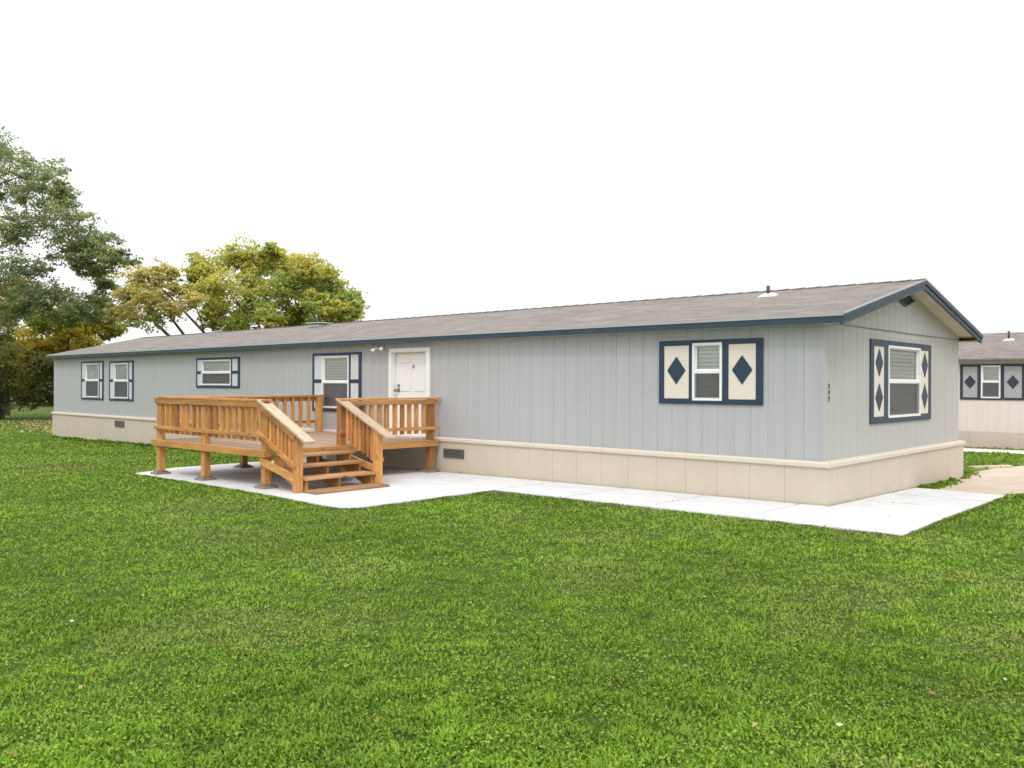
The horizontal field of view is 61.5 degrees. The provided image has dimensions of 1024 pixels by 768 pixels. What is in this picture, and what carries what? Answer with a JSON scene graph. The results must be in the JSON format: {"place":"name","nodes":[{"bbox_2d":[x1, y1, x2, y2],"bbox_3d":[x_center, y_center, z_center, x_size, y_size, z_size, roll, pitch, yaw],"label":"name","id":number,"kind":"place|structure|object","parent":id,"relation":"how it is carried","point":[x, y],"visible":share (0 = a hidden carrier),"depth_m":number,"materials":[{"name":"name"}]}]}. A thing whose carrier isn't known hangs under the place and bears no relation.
{"place":"outdoors","nodes":[
{"label":"outdoors","id":0,"kind":"place"},
{"bbox_2d":[0,397,1023,767],"bbox_3d":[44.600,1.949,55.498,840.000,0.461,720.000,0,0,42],"label":"ground","id":1,"kind":"structure","parent":0,"point":[40,411],"depth_m":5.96,"materials":[{"name":"plant"}]},
{"bbox_2d":[0,276,44,415],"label":"autumn tree","id":2,"kind":"object","parent":1,"relation":"on","point":[8,412],"visible":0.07,"depth_m":51.17,"materials":[{"name":"green plant"}]},
{"bbox_2d":[0,322,53,419],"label":"dark tree","id":3,"kind":"object","parent":1,"relation":"on","point":[32,386],"visible":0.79,"depth_m":45.27,"materials":[{"name":"green plant"}]},
{"bbox_2d":[10,385,53,406],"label":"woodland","id":4,"kind":"object","parent":1,"relation":"on","point":[37,401],"depth_m":75.27,"materials":[{"name":"green plant"}]},
{"bbox_2d":[1,303,128,382],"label":"leafy tree","id":5,"kind":"object","parent":1,"relation":"on","point":[60,339],"visible":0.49,"depth_m":47.94,"materials":[{"name":"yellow plant"}]},
{"bbox_2d":[0,126,143,329],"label":"tall tree","id":6,"kind":"object","parent":1,"relation":"on","point":[73,310],"visible":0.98,"depth_m":40.74,"materials":[{"name":"green plant"}]},
{"bbox_2d":[100,256,208,335],"bbox_3d":[-15.741,-1.761,37.824,8.340,7.526,4.838,0,0,28],"label":"tree","id":7,"kind":"object","parent":1,"relation":"on","point":[131,296],"visible":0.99,"depth_m":36.60,"materials":[{"name":"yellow plant"}]},
{"bbox_2d":[180,232,370,331],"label":"broad tree","id":8,"kind":"object","parent":1,"relation":"on","point":[305,281],"visible":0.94,"depth_m":42.07,"materials":[{"name":"green plant"}]},
{"bbox_2d":[0,418,1006,753],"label":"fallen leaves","id":9,"kind":"object","parent":1,"relation":"on","point":[46,426],"visible":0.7,"depth_m":8.15,"materials":[{"name":"green plant"}]},
{"bbox_2d":[47,278,982,506],"bbox_3d":[-3.611,0.170,22.394,27.096,3.678,6.484,0,0,42],"label":"mobile home","id":10,"kind":"object","parent":1,"relation":"on","point":[831,395],"visible":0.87,"depth_m":13.99,"materials":[{"name":"grey paint"}]},
{"bbox_2d":[81,361,103,399],"bbox_3d":[-13.205,-0.112,27.106,1.700,1.210,0.092,0,0,42],"label":"window","id":11,"kind":"structure","parent":10,"relation":"in","point":[92,380],"depth_m":27.11,"materials":[{"name":"white plastic"}]},
{"bbox_2d":[109,360,133,400],"bbox_3d":[-11.642,-0.096,25.674,1.660,1.190,0.092,0,0,42],"label":"window","id":12,"kind":"structure","parent":10,"relation":"in","point":[121,374],"depth_m":25.68,"materials":[{"name":"white plastic"}]},
{"bbox_2d":[196,357,239,387],"bbox_3d":[-7.460,-0.289,21.844,2.160,0.770,0.092,0,0,42],"label":"window","id":13,"kind":"structure","parent":10,"relation":"in","point":[214,375],"depth_m":21.83,"materials":[{"name":"white plastic"}]},
{"bbox_2d":[312,352,361,411],"bbox_3d":[-3.748,-0.040,18.443,1.730,1.260,0.092,0,0,42],"label":"window","id":14,"kind":"structure","parent":10,"relation":"in","point":[351,387],"depth_m":18.46,"materials":[{"name":"white plastic"}]},
{"bbox_2d":[388,347,430,435],"bbox_3d":[-1.975,0.177,16.849,1.220,1.760,0.166,0,0,42],"label":"door","id":15,"kind":"structure","parent":10,"relation":"in","point":[409,369],"depth_m":16.93,"materials":[{"name":"white plastic"}]},
{"bbox_2d":[659,338,763,404],"bbox_3d":[2.851,-0.174,12.397,1.670,0.930,0.092,0,0,42],"label":"window","id":16,"kind":"structure","parent":10,"relation":"in","point":[732,374],"depth_m":12.36,"materials":[{"name":"beige paint"}]},
{"bbox_2d":[869,339,930,423],"bbox_3d":[6.096,-0.034,13.481,0.092,1.240,2.750,0,0,42],"label":"window","id":17,"kind":"structure","parent":10,"relation":"in","point":[907,397],"depth_m":13.39,"materials":[{"name":"beige paint"}]},
{"bbox_2d":[958,331,1023,449],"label":"mobile home","id":18,"kind":"object","parent":1,"relation":"on","point":[991,390],"visible":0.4,"depth_m":23.66,"materials":[{"name":"beige paint"}]},
{"bbox_2d":[960,364,1023,399],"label":"window","id":19,"kind":"structure","parent":18,"relation":"in","point":[975,384],"depth_m":23.56,"materials":[{"name":"white plastic"}]},
{"bbox_2d":[970,465,1012,469],"bbox_3d":[9.804,1.712,17.589,1.017,0.090,0.141,0,0,-18],"label":"edging stone","id":20,"kind":"object","parent":1,"relation":"on","point":[995,466],"visible":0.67,"depth_m":17.54,"materials":[{"name":"concrete"}]},
{"bbox_2d":[963,448,1023,454],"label":"walkway","id":21,"kind":"structure","parent":1,"relation":"on","point":[1021,452],"depth_m":22.41,"materials":[{"name":"white concrete"}]},
{"bbox_2d":[0,0,1023,383],"label":"sky","id":22,"kind":"structure","parent":0,"point":[447,157],"materials":[{"name":"white"}]},
{"bbox_2d":[135,459,1003,537],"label":"pavement","id":23,"kind":"structure","parent":0,"point":[907,511],"depth_m":12.23,"materials":[{"name":"concrete"}]},
{"bbox_2d":[150,395,440,494],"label":"wooden deck","id":24,"kind":"structure","parent":23,"relation":"on","point":[281,438],"depth_m":14.44,"materials":[{"name":"brown wood"}]},
{"bbox_2d":[934,465,1023,497],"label":"path","id":25,"kind":"structure","parent":0,"point":[1001,481],"depth_m":14.85,"materials":[{"name":"beige concrete"}]}
]}

